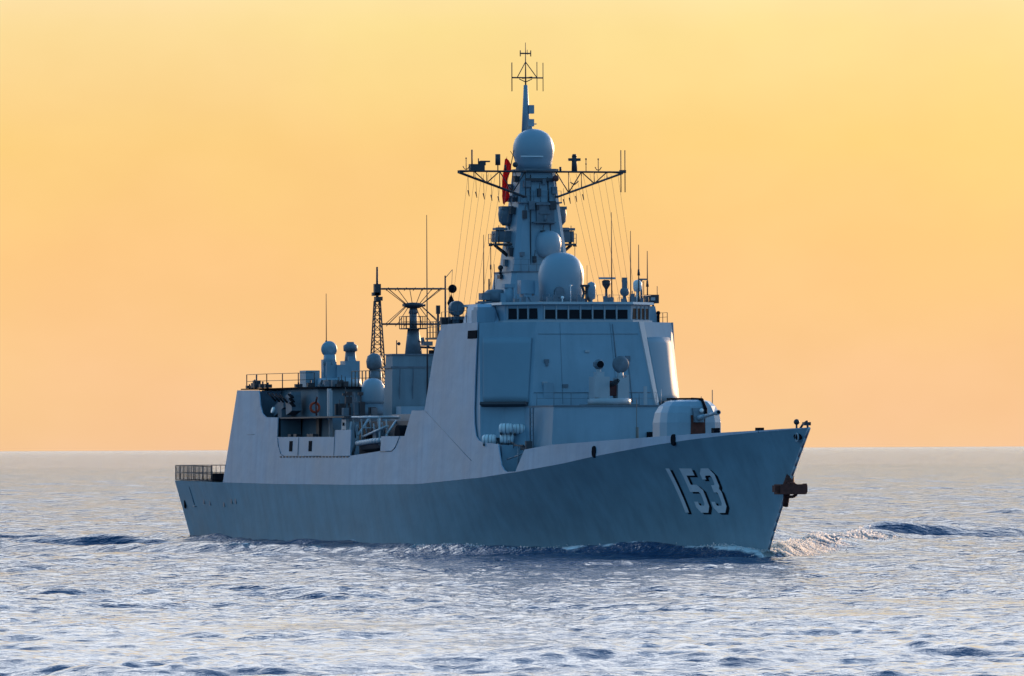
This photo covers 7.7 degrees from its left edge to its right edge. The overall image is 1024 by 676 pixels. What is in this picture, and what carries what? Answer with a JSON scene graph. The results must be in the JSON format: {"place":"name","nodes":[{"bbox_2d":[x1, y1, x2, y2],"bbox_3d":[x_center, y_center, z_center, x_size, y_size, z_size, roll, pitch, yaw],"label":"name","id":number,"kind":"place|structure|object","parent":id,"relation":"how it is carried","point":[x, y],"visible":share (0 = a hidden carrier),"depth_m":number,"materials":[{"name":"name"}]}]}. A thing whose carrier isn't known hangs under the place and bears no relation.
{"place":"outdoors","nodes":[
{"label":"outdoors","id":0,"kind":"place"},
{"bbox_2d":[0,446,1023,675],"bbox_3d":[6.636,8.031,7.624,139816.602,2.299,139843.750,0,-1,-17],"label":"sea","id":1,"kind":"structure","parent":0,"point":[110,565],"depth_m":433.01,"materials":[{"name":"blue liquid"}]},
{"bbox_2d":[175,42,810,550],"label":"destroyer","id":2,"kind":"object","parent":1,"relation":"on","point":[617,440],"visible":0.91,"depth_m":609.08,"materials":[{"name":"paint"}]},
{"bbox_2d":[309,402,319,412],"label":"lifebuoy","id":3,"kind":"object","parent":2,"relation":"hanging from","point":[313,403],"visible":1,"depth_m":657.69,"materials":[{"name":"brown"}]},
{"bbox_2d":[355,427,384,452],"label":"rigid boat","id":4,"kind":"object","parent":2,"relation":"hanging from","point":[370,443],"visible":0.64,"depth_m":636.50,"materials":[{"name":"metal"}]},
{"bbox_2d":[447,295,453,305],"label":"signal diamond","id":5,"kind":"object","parent":2,"relation":"hanging from","point":[451,299],"visible":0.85,"depth_m":622.48,"materials":[{"name":"black rubber"}]},
{"bbox_2d":[448,284,456,292],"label":"signal ball","id":6,"kind":"object","parent":2,"relation":"hanging from","point":[452,289],"visible":0.98,"depth_m":622.44,"materials":[{"name":"black rubber"}]},
{"bbox_2d":[482,434,496,445],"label":"life raft","id":7,"kind":"object","parent":2,"relation":"attached to","point":[489,438],"visible":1,"depth_m":603.03,"materials":[{"name":"plastic"}]},
{"bbox_2d":[499,423,512,434],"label":"life raft","id":8,"kind":"object","parent":2,"relation":"attached to","point":[505,428],"visible":1,"depth_m":602.30,"materials":[{"name":"plastic"}]},
{"bbox_2d":[502,158,510,204],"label":"flag","id":9,"kind":"object","parent":2,"relation":"hanging from","point":[504,184],"visible":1,"depth_m":618.85,"materials":[{"name":"red fabric"}]},
{"bbox_2d":[500,434,513,444],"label":"life raft","id":10,"kind":"object","parent":2,"relation":"on","point":[504,438],"visible":1,"depth_m":602.60,"materials":[{"name":"plastic"}]},
{"bbox_2d":[512,424,524,435],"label":"life raft","id":11,"kind":"object","parent":2,"relation":"attached to","point":[518,428],"visible":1,"depth_m":602.90,"materials":[{"name":"plastic"}]},
{"bbox_2d":[224,525,899,556],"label":"bow foam","id":12,"kind":"object","parent":1,"relation":"on","point":[807,541],"visible":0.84,"depth_m":588.79,"materials":[{"name":"white"}]},
{"bbox_2d":[0,0,1023,450],"label":"sky","id":13,"kind":"structure","parent":0,"point":[824,199],"materials":[{"name":"orange"}]}
]}

